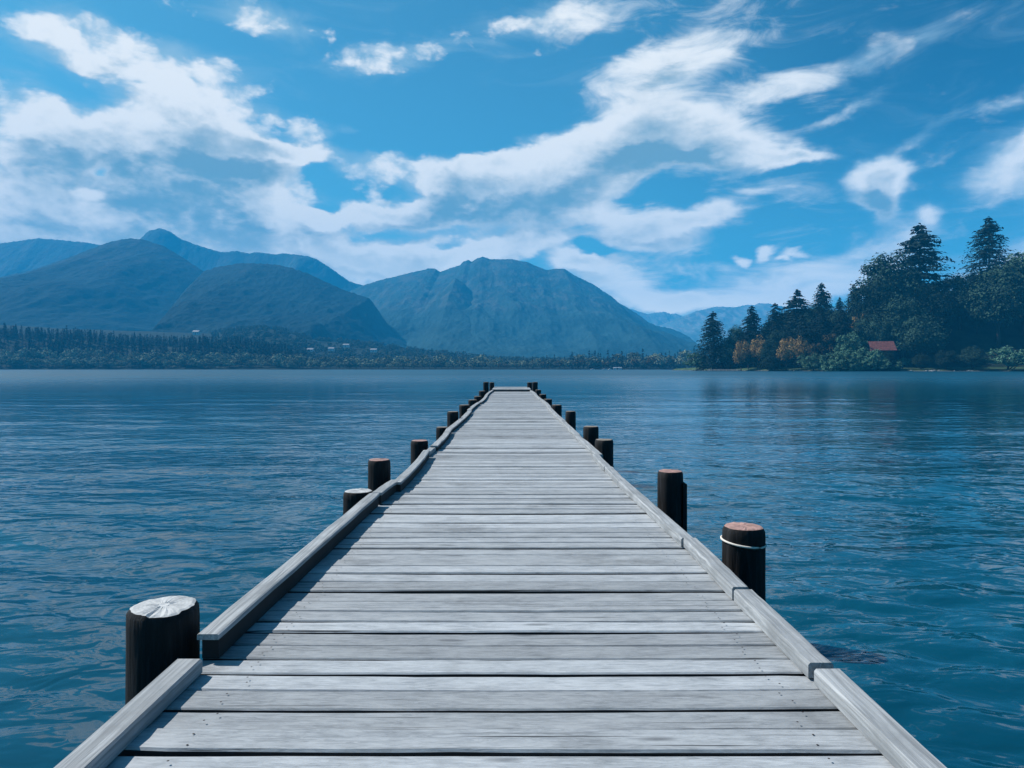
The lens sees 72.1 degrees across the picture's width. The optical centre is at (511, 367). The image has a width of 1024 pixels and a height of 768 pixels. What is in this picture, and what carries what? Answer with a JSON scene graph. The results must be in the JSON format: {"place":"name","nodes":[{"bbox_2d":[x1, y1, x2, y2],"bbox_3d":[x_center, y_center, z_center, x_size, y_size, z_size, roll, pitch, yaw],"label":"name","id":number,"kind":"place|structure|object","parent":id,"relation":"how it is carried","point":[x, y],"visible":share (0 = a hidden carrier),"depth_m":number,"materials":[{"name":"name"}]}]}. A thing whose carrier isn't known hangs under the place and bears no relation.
{"place":"outdoors","nodes":[
{"label":"outdoors","id":0,"kind":"place"},
{"bbox_2d":[0,238,202,330],"bbox_3d":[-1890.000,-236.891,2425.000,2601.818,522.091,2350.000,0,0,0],"label":"mountain range","id":1,"kind":"structure","parent":0,"point":[130,284],"depth_m":2172.65,"materials":[{"name":"blue stone"}]},
{"bbox_2d":[0,228,362,291],"bbox_3d":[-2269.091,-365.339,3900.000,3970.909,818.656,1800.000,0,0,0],"label":"mountain range","id":2,"kind":"structure","parent":0,"point":[22,256],"depth_m":3846.77,"materials":[{"name":"blue stone"}]},
{"bbox_2d":[152,263,406,348],"bbox_3d":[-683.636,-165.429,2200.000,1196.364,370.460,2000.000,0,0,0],"label":"mountain range","id":3,"kind":"structure","parent":0,"point":[250,294],"depth_m":1990.37,"materials":[{"name":"blue stone"}]},
{"bbox_2d":[0,325,732,369],"bbox_3d":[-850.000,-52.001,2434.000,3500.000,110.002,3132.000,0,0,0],"label":"land","id":4,"kind":"structure","parent":0,"point":[43,366],"depth_m":940.73,"materials":[{"name":"green plant"}]},
{"bbox_2d":[6,357,23,367],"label":"leafy tree","id":5,"kind":"object","parent":4,"relation":"on","point":[12,363],"visible":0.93,"depth_m":887.70,"materials":[{"name":"green plant"}]},
{"bbox_2d":[24,358,38,368],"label":"leafy tree","id":6,"kind":"object","parent":4,"relation":"on","point":[28,360],"visible":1,"depth_m":886.77,"materials":[{"name":"green plant"}]},
{"bbox_2d":[34,347,51,357],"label":"leafy tree","id":7,"kind":"object","parent":4,"relation":"on","point":[43,354],"visible":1,"depth_m":913.98,"materials":[{"name":"green plant"}]},
{"bbox_2d":[60,349,76,359],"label":"leafy tree","id":8,"kind":"object","parent":4,"relation":"on","point":[72,354],"visible":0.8,"depth_m":905.76,"materials":[{"name":"green plant"}]},
{"bbox_2d":[76,352,92,360],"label":"leafy tree","id":9,"kind":"object","parent":4,"relation":"on","point":[88,357],"visible":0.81,"depth_m":900.56,"materials":[{"name":"green plant"}]},
{"bbox_2d":[130,357,146,366],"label":"leafy tree","id":10,"kind":"object","parent":4,"relation":"on","point":[139,361],"visible":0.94,"depth_m":893.13,"materials":[{"name":"green plant"}]},
{"bbox_2d":[0,326,307,365],"bbox_3d":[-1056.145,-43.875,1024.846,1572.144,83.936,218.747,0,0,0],"label":"evergreen wood","id":11,"kind":"object","parent":4,"relation":"on","point":[156,341],"visible":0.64,"depth_m":980.19,"materials":[{"name":"green plant"}]},
{"bbox_2d":[149,357,161,367],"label":"leafy tree","id":12,"kind":"object","parent":4,"relation":"on","point":[157,363],"visible":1,"depth_m":888.47,"materials":[{"name":"green plant"}]},
{"bbox_2d":[179,355,191,366],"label":"leafy tree","id":13,"kind":"object","parent":4,"relation":"on","point":[183,361],"visible":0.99,"depth_m":894.18,"materials":[{"name":"green plant"}]},
{"bbox_2d":[271,353,287,366],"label":"leafy tree","id":14,"kind":"object","parent":4,"relation":"on","point":[279,356],"visible":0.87,"depth_m":900.86,"materials":[{"name":"green plant"}]},
{"bbox_2d":[292,356,306,367],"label":"leafy tree","id":15,"kind":"object","parent":4,"relation":"on","point":[294,360],"visible":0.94,"depth_m":893.12,"materials":[{"name":"green plant"}]},
{"bbox_2d":[383,355,392,364],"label":"leafy tree","id":16,"kind":"object","parent":4,"relation":"on","point":[386,361],"visible":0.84,"depth_m":915.55,"materials":[{"name":"green plant"}]},
{"bbox_2d":[435,355,448,363],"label":"leafy tree","id":17,"kind":"object","parent":4,"relation":"on","point":[439,359],"visible":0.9,"depth_m":905.21,"materials":[{"name":"green plant"}]},
{"bbox_2d":[209,325,695,367],"bbox_3d":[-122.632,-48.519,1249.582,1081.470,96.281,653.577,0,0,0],"label":"mixed wood","id":18,"kind":"object","parent":4,"relation":"on","point":[348,353],"visible":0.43,"depth_m":1257.95,"materials":[{"name":"green plant"}]},
{"bbox_2d":[610,353,623,366],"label":"leafy tree","id":19,"kind":"object","parent":4,"relation":"on","point":[614,361],"visible":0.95,"depth_m":926.99,"materials":[{"name":"green plant"}]},
{"bbox_2d":[626,352,640,367],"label":"leafy tree","id":20,"kind":"object","parent":4,"relation":"on","point":[634,354],"visible":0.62,"depth_m":922.61,"materials":[{"name":"green plant"}]},
{"bbox_2d":[654,356,665,368],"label":"leafy tree","id":21,"kind":"object","parent":4,"relation":"on","point":[660,361],"visible":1,"depth_m":886.73,"materials":[{"name":"green plant"}]},
{"bbox_2d":[663,355,674,368],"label":"leafy tree","id":22,"kind":"object","parent":4,"relation":"on","point":[669,358],"visible":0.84,"depth_m":892.84,"materials":[{"name":"green plant"}]},
{"bbox_2d":[675,350,692,367],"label":"leafy tree","id":23,"kind":"object","parent":4,"relation":"on","point":[684,353],"visible":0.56,"depth_m":913.89,"materials":[{"name":"green plant"}]},
{"bbox_2d":[400,278,531,357],"bbox_3d":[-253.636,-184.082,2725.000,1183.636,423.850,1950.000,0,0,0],"label":"mountain range","id":24,"kind":"structure","parent":0,"point":[447,326],"depth_m":2380.05,"materials":[{"name":"blue stone"}]},
{"bbox_2d":[0,370,1023,767],"bbox_3d":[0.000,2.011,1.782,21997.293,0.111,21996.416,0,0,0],"label":"lake","id":25,"kind":"structure","parent":0,"point":[884,510],"depth_m":11.01,"materials":[{"name":"liquid"}]},
{"bbox_2d":[125,595,199,704],"bbox_3d":[-1.732,2.186,3.502,0.338,2.028,0.340,0,0,0],"label":"mooring post","id":26,"kind":"object","parent":25,"relation":"in","point":[162,633],"visible":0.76,"depth_m":3.37,"materials":[{"name":"brown wood"}]},
{"bbox_2d":[343,488,372,514],"bbox_3d":[-1.700,2.276,7.803,0.332,1.849,0.334,0,0,0],"label":"mooring post","id":27,"kind":"object","parent":25,"relation":"in","point":[352,498],"visible":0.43,"depth_m":7.67,"materials":[{"name":"brown wood"}]},
{"bbox_2d":[368,458,390,490],"bbox_3d":[-1.619,2.153,8.566,0.278,2.094,0.280,0,0,0],"label":"mooring post","id":28,"kind":"object","parent":25,"relation":"in","point":[379,472],"visible":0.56,"depth_m":8.46,"materials":[{"name":"brown wood"}]},
{"bbox_2d":[411,439,427,463],"bbox_3d":[-1.604,2.223,12.201,0.310,1.954,0.309,0,0,0],"label":"mooring post","id":29,"kind":"object","parent":25,"relation":"in","point":[418,447],"visible":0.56,"depth_m":12.07,"materials":[{"name":"brown wood"}]},
{"bbox_2d":[436,426,447,440],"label":"mooring post","id":30,"kind":"object","parent":25,"relation":"in","point":[440,430],"visible":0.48,"depth_m":15.69,"materials":[{"name":"brown wood"}]},
{"bbox_2d":[447,411,458,426],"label":"mooring post","id":31,"kind":"object","parent":25,"relation":"in","point":[452,417],"visible":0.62,"depth_m":18.38,"materials":[{"name":"brown wood"}]},
{"bbox_2d":[459,404,469,418],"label":"mooring post","id":32,"kind":"object","parent":25,"relation":"in","point":[463,409],"visible":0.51,"depth_m":23.05,"materials":[{"name":"brown wood"}]},
{"bbox_2d":[483,382,488,393],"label":"mooring post","id":33,"kind":"object","parent":25,"relation":"in","point":[486,387],"visible":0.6,"depth_m":45.85,"materials":[{"name":"brown wood"}]},
{"bbox_2d":[54,387,946,767],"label":"wooden jetty","id":34,"kind":"object","parent":25,"relation":"on","point":[510,577],"visible":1,"depth_m":3.46,"materials":[{"name":"grey wood"}]},
{"bbox_2d":[552,404,561,416],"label":"mooring post","id":35,"kind":"object","parent":25,"relation":"in","point":[557,409],"visible":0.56,"depth_m":23.45,"materials":[{"name":"brown wood"}]},
{"bbox_2d":[565,411,575,429],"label":"mooring post","id":36,"kind":"object","parent":25,"relation":"in","point":[570,418],"visible":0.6,"depth_m":18.39,"materials":[{"name":"brown wood"}]},
{"bbox_2d":[583,426,598,446],"bbox_3d":[1.546,2.168,13.799,0.309,2.064,0.310,0,0,0],"label":"mooring post","id":37,"kind":"object","parent":25,"relation":"in","point":[590,434],"visible":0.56,"depth_m":13.67,"materials":[{"name":"brown wood"}]},
{"bbox_2d":[595,439,612,466],"bbox_3d":[1.573,2.206,11.996,0.322,1.989,0.321,0,0,0],"label":"mooring post","id":38,"kind":"object","parent":25,"relation":"in","point":[604,447],"visible":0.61,"depth_m":11.87,"materials":[{"name":"brown wood"}]},
{"bbox_2d":[657,469,686,531],"bbox_3d":[1.660,2.133,7.352,0.288,2.134,0.274,0,0,0],"label":"mooring post","id":39,"kind":"object","parent":25,"relation":"in","point":[671,494],"visible":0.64,"depth_m":7.24,"materials":[{"name":"brown wood"}]},
{"bbox_2d":[707,369,740,370],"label":"stone landing","id":40,"kind":"object","parent":25,"relation":"in","point":[723,369],"visible":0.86,"depth_m":487.11,"materials":[{"name":"grey stone"}]},
{"bbox_2d":[720,522,766,601],"bbox_3d":[1.695,2.175,5.160,0.326,2.049,0.326,0,0,0],"label":"mooring post","id":41,"kind":"object","parent":25,"relation":"in","point":[744,545],"visible":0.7,"depth_m":5.04,"materials":[{"name":"brown wood"}]},
{"bbox_2d":[0,0,1023,315],"label":"sky","id":42,"kind":"structure","parent":0,"point":[680,157],"materials":[{"name":"blue"}]},
{"bbox_2d":[350,257,707,357],"bbox_3d":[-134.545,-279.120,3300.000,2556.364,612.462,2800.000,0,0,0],"label":"mountain range","id":43,"kind":"structure","parent":0,"point":[517,307],"depth_m":2802.73,"materials":[{"name":"blue stone"}]},
{"bbox_2d":[630,309,682,325],"bbox_3d":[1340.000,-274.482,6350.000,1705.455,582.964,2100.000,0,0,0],"label":"mountain range","id":44,"kind":"structure","parent":0,"point":[658,318],"depth_m":6587.49,"materials":[{"name":"blue stone"}]},
{"bbox_2d":[659,303,851,351],"bbox_3d":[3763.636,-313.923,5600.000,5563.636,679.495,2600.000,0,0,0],"label":"mountain range","id":45,"kind":"structure","parent":0,"point":[690,325],"depth_m":5746.06,"materials":[{"name":"blue stone"}]},
{"bbox_2d":[673,296,1023,371],"bbox_3d":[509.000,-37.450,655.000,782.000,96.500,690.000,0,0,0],"label":"land","id":46,"kind":"structure","parent":0,"point":[985,338],"depth_m":456.68,"materials":[{"name":"green plant"}]},
{"bbox_2d":[682,353,709,370],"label":"willow bush","id":47,"kind":"object","parent":46,"relation":"on","point":[693,363],"visible":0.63,"depth_m":515.28,"materials":[{"name":"green plant"}]},
{"bbox_2d":[688,311,733,370],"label":"spruce tree","id":48,"kind":"object","parent":46,"relation":"on","point":[713,343],"visible":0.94,"depth_m":509.04,"materials":[{"name":"green plant"}]},
{"bbox_2d":[716,344,735,368],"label":"leafy tree","id":49,"kind":"object","parent":46,"relation":"on","point":[729,351],"visible":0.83,"depth_m":502.28,"materials":[{"name":"green plant"}]},
{"bbox_2d":[721,325,745,353],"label":"leafy tree","id":50,"kind":"object","parent":46,"relation":"on","point":[736,332],"visible":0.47,"depth_m":505.12,"materials":[{"name":"green plant"}]},
{"bbox_2d":[729,336,752,366],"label":"spruce tree","id":51,"kind":"object","parent":46,"relation":"on","point":[740,337],"visible":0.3,"depth_m":498.55,"materials":[{"name":"green plant"}]},
{"bbox_2d":[733,341,749,370],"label":"autumn tree","id":52,"kind":"object","parent":46,"relation":"on","point":[739,355],"visible":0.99,"depth_m":476.31,"materials":[{"name":"orange plant"}]},
{"bbox_2d":[732,337,750,366],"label":"spruce tree","id":53,"kind":"object","parent":46,"relation":"on","point":[743,362],"visible":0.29,"depth_m":496.11,"materials":[{"name":"green plant"}]},
{"bbox_2d":[739,341,755,368],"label":"leafy tree","id":54,"kind":"object","parent":46,"relation":"on","point":[749,358],"visible":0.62,"depth_m":479.87,"materials":[{"name":"green plant"}]},
{"bbox_2d":[734,306,767,364],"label":"spruce tree","id":55,"kind":"object","parent":46,"relation":"on","point":[751,327],"visible":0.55,"depth_m":502.52,"materials":[{"name":"green plant"}]},
{"bbox_2d":[749,334,764,368],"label":"autumn tree","id":56,"kind":"object","parent":46,"relation":"on","point":[756,352],"visible":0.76,"depth_m":471.48,"materials":[{"name":"orange plant"}]},
{"bbox_2d":[758,339,778,360],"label":"leafy tree","id":57,"kind":"object","parent":46,"relation":"on","point":[771,349],"visible":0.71,"depth_m":465.69,"materials":[{"name":"green plant"}]},
{"bbox_2d":[759,353,785,370],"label":"leafy bush","id":58,"kind":"object","parent":46,"relation":"on","point":[767,363],"visible":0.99,"depth_m":452.19,"materials":[{"name":"green plant"}]},
{"bbox_2d":[759,303,787,360],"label":"spruce tree","id":59,"kind":"object","parent":46,"relation":"on","point":[778,321],"visible":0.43,"depth_m":498.08,"materials":[{"name":"green plant"}]},
{"bbox_2d":[758,326,788,365],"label":"spruce tree","id":60,"kind":"object","parent":46,"relation":"on","point":[772,330],"visible":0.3,"depth_m":477.35,"materials":[{"name":"green plant"}]},
{"bbox_2d":[764,330,790,357],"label":"leafy tree","id":61,"kind":"object","parent":46,"relation":"on","point":[778,337],"visible":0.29,"depth_m":472.06,"materials":[{"name":"green plant"}]},
{"bbox_2d":[776,338,799,370],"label":"autumn tree","id":62,"kind":"object","parent":46,"relation":"on","point":[783,353],"visible":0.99,"depth_m":450.43,"materials":[{"name":"orange plant"}]},
{"bbox_2d":[778,311,802,362],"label":"spruce tree","id":63,"kind":"object","parent":46,"relation":"on","point":[792,321],"visible":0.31,"depth_m":477.93,"materials":[{"name":"green plant"}]},
{"bbox_2d":[774,289,813,346],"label":"spruce tree","id":64,"kind":"object","parent":46,"relation":"on","point":[796,303],"visible":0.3,"depth_m":494.82,"materials":[{"name":"green plant"}]},
{"bbox_2d":[783,316,812,364],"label":"spruce tree","id":65,"kind":"object","parent":46,"relation":"on","point":[799,329],"visible":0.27,"depth_m":466.09,"materials":[{"name":"green plant"}]},
{"bbox_2d":[792,336,809,367],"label":"autumn tree","id":66,"kind":"object","parent":46,"relation":"on","point":[801,349],"visible":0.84,"depth_m":453.46,"materials":[{"name":"orange plant"}]},
{"bbox_2d":[792,323,819,366],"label":"spruce tree","id":67,"kind":"object","parent":46,"relation":"on","point":[808,335],"visible":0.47,"depth_m":457.57,"materials":[{"name":"green plant"}]},
{"bbox_2d":[796,352,827,370],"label":"willow bush","id":68,"kind":"object","parent":46,"relation":"on","point":[808,362],"visible":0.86,"depth_m":430.00,"materials":[{"name":"green plant"}]},
{"bbox_2d":[806,343,827,359],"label":"autumn tree","id":69,"kind":"object","parent":46,"relation":"on","point":[811,347],"visible":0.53,"depth_m":448.44,"materials":[{"name":"green plant"}]},
{"bbox_2d":[809,308,829,347],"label":"spruce tree","id":70,"kind":"object","parent":46,"relation":"on","point":[815,314],"visible":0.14,"depth_m":476.65,"materials":[{"name":"green plant"}]},
{"bbox_2d":[807,283,834,314],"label":"spruce tree","id":71,"kind":"object","parent":46,"relation":"on","point":[822,300],"visible":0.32,"depth_m":502.84,"materials":[{"name":"green plant"}]},
{"bbox_2d":[813,326,832,355],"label":"spruce tree","id":72,"kind":"object","parent":46,"relation":"on","point":[820,334],"visible":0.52,"depth_m":455.23,"materials":[{"name":"green plant"}]},
{"bbox_2d":[817,333,836,358],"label":"autumn tree","id":73,"kind":"object","parent":46,"relation":"on","point":[830,349],"visible":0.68,"depth_m":452.21,"materials":[{"name":"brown plant"}]},
{"bbox_2d":[818,359,846,370],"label":"willow bush","id":74,"kind":"object","parent":46,"relation":"on","point":[832,367],"visible":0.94,"depth_m":419.14,"materials":[{"name":"green plant"}]},
{"bbox_2d":[827,326,841,358],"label":"spruce tree","id":75,"kind":"object","parent":46,"relation":"on","point":[833,332],"visible":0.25,"depth_m":457.20,"materials":[{"name":"green plant"}]},
{"bbox_2d":[824,309,846,334],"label":"leafy tree","id":76,"kind":"object","parent":46,"relation":"on","point":[835,316],"visible":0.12,"depth_m":483.49,"materials":[{"name":"green plant"}]},
{"bbox_2d":[819,350,859,366],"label":"willow bush","id":77,"kind":"object","parent":46,"relation":"on","point":[847,358],"visible":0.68,"depth_m":422.34,"materials":[{"name":"green plant"}]},
{"bbox_2d":[834,297,846,313],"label":"spruce tree","id":78,"kind":"object","parent":46,"relation":"on","point":[839,306],"visible":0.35,"depth_m":518.75,"materials":[{"name":"green plant"}]},
{"bbox_2d":[827,311,857,355],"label":"spruce tree","id":79,"kind":"object","parent":46,"relation":"on","point":[843,326],"visible":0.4,"depth_m":455.89,"materials":[{"name":"green plant"}]},
{"bbox_2d":[844,284,854,311],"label":"spruce tree","id":80,"kind":"object","parent":46,"relation":"on","point":[850,297],"visible":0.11,"depth_m":515.09,"materials":[{"name":"green plant"}]},
{"bbox_2d":[833,330,868,356],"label":"willow bush","id":81,"kind":"object","parent":46,"relation":"on","point":[854,341],"visible":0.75,"depth_m":439.23,"materials":[{"name":"green plant"}]},
{"bbox_2d":[837,358,872,370],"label":"willow bush","id":82,"kind":"object","parent":46,"relation":"on","point":[853,367],"visible":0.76,"depth_m":417.43,"materials":[{"name":"green plant"}]},
{"bbox_2d":[845,347,886,359],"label":"willow bush","id":83,"kind":"object","parent":46,"relation":"on","point":[861,351],"visible":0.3,"depth_m":428.63,"materials":[{"name":"green plant"}]},
{"bbox_2d":[851,317,886,344],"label":"leafy tree","id":84,"kind":"object","parent":46,"relation":"on","point":[862,324],"visible":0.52,"depth_m":453.99,"materials":[{"name":"green plant"}]},
{"bbox_2d":[856,351,883,370],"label":"willow bush","id":85,"kind":"object","parent":46,"relation":"on","point":[869,359],"visible":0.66,"depth_m":421.59,"materials":[{"name":"green plant"}]},
{"bbox_2d":[841,278,903,326],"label":"leafy tree","id":86,"kind":"object","parent":46,"relation":"on","point":[860,307],"visible":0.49,"depth_m":464.44,"materials":[{"name":"green plant"}]},
{"bbox_2d":[861,357,892,370],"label":"willow bush","id":87,"kind":"object","parent":46,"relation":"on","point":[876,367],"visible":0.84,"depth_m":416.70,"materials":[{"name":"green plant"}]},
{"bbox_2d":[865,314,895,341],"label":"leafy tree","id":88,"kind":"object","parent":46,"relation":"on","point":[881,327],"visible":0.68,"depth_m":449.43,"materials":[{"name":"green plant"}]},
{"bbox_2d":[866,341,896,355],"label":"cabin","id":89,"kind":"object","parent":46,"relation":"on","point":[887,346],"visible":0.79,"depth_m":432.07,"materials":[{"name":"red wood"}]},
{"bbox_2d":[883,351,897,365],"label":"leafy bush","id":90,"kind":"object","parent":46,"relation":"on","point":[890,358],"visible":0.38,"depth_m":424.56,"materials":[{"name":"green plant"}]},
{"bbox_2d":[848,249,933,311],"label":"leafy tree","id":91,"kind":"object","parent":46,"relation":"on","point":[884,268],"visible":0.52,"depth_m":472.16,"materials":[{"name":"green plant"}]},
{"bbox_2d":[886,361,903,369],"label":"willow bush","id":92,"kind":"object","parent":46,"relation":"on","point":[898,365],"visible":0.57,"depth_m":420.89,"materials":[{"name":"green plant"}]},
{"bbox_2d":[873,294,932,357],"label":"leafy tree","id":93,"kind":"object","parent":46,"relation":"on","point":[906,309],"visible":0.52,"depth_m":447.04,"materials":[{"name":"green plant"}]},
{"bbox_2d":[896,357,910,368],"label":"willow bush","id":94,"kind":"object","parent":46,"relation":"on","point":[905,361],"visible":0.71,"depth_m":429.61,"materials":[{"name":"green plant"}]},
{"bbox_2d":[893,313,951,355],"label":"leafy tree","id":95,"kind":"object","parent":46,"relation":"on","point":[932,340],"visible":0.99,"depth_m":433.46,"materials":[{"name":"green plant"}]},
{"bbox_2d":[910,353,934,368],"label":"leafy bush","id":96,"kind":"object","parent":46,"relation":"on","point":[920,361],"visible":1,"depth_m":423.39,"materials":[{"name":"green plant"}]},
{"bbox_2d":[888,223,966,315],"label":"pine tree","id":97,"kind":"object","parent":46,"relation":"on","point":[919,240],"visible":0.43,"depth_m":479.60,"materials":[{"name":"green plant"}]},
{"bbox_2d":[905,284,958,349],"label":"leafy tree","id":98,"kind":"object","parent":46,"relation":"on","point":[932,297],"visible":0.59,"depth_m":455.21,"materials":[{"name":"green plant"}]},
{"bbox_2d":[933,350,961,369],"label":"leafy bush","id":99,"kind":"object","parent":46,"relation":"on","point":[944,359],"visible":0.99,"depth_m":417.22,"materials":[{"name":"green plant"}]},
{"bbox_2d":[937,274,981,329],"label":"leafy tree","id":100,"kind":"object","parent":46,"relation":"on","point":[960,285],"visible":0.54,"depth_m":464.71,"materials":[{"name":"green plant"}]},
{"bbox_2d":[955,345,991,369],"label":"leafy bush","id":101,"kind":"object","parent":46,"relation":"on","point":[974,357],"visible":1,"depth_m":412.60,"materials":[{"name":"green plant"}]},
{"bbox_2d":[952,216,1015,280],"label":"pine tree","id":102,"kind":"object","parent":46,"relation":"on","point":[983,250],"visible":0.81,"depth_m":498.15,"materials":[{"name":"green plant"}]},
{"bbox_2d":[958,264,1023,344],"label":"leafy tree","id":103,"kind":"object","parent":46,"relation":"on","point":[1005,310],"visible":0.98,"depth_m":444.97,"materials":[{"name":"green plant"}]},
{"bbox_2d":[983,252,1023,335],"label":"leafy tree","id":104,"kind":"object","parent":46,"relation":"on","point":[1017,261],"visible":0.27,"depth_m":451.59,"materials":[{"name":"green plant"}]},
{"bbox_2d":[987,345,1023,369],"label":"willow bush","id":105,"kind":"object","parent":46,"relation":"on","point":[1016,359],"visible":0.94,"depth_m":405.17,"materials":[{"name":"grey plant"}]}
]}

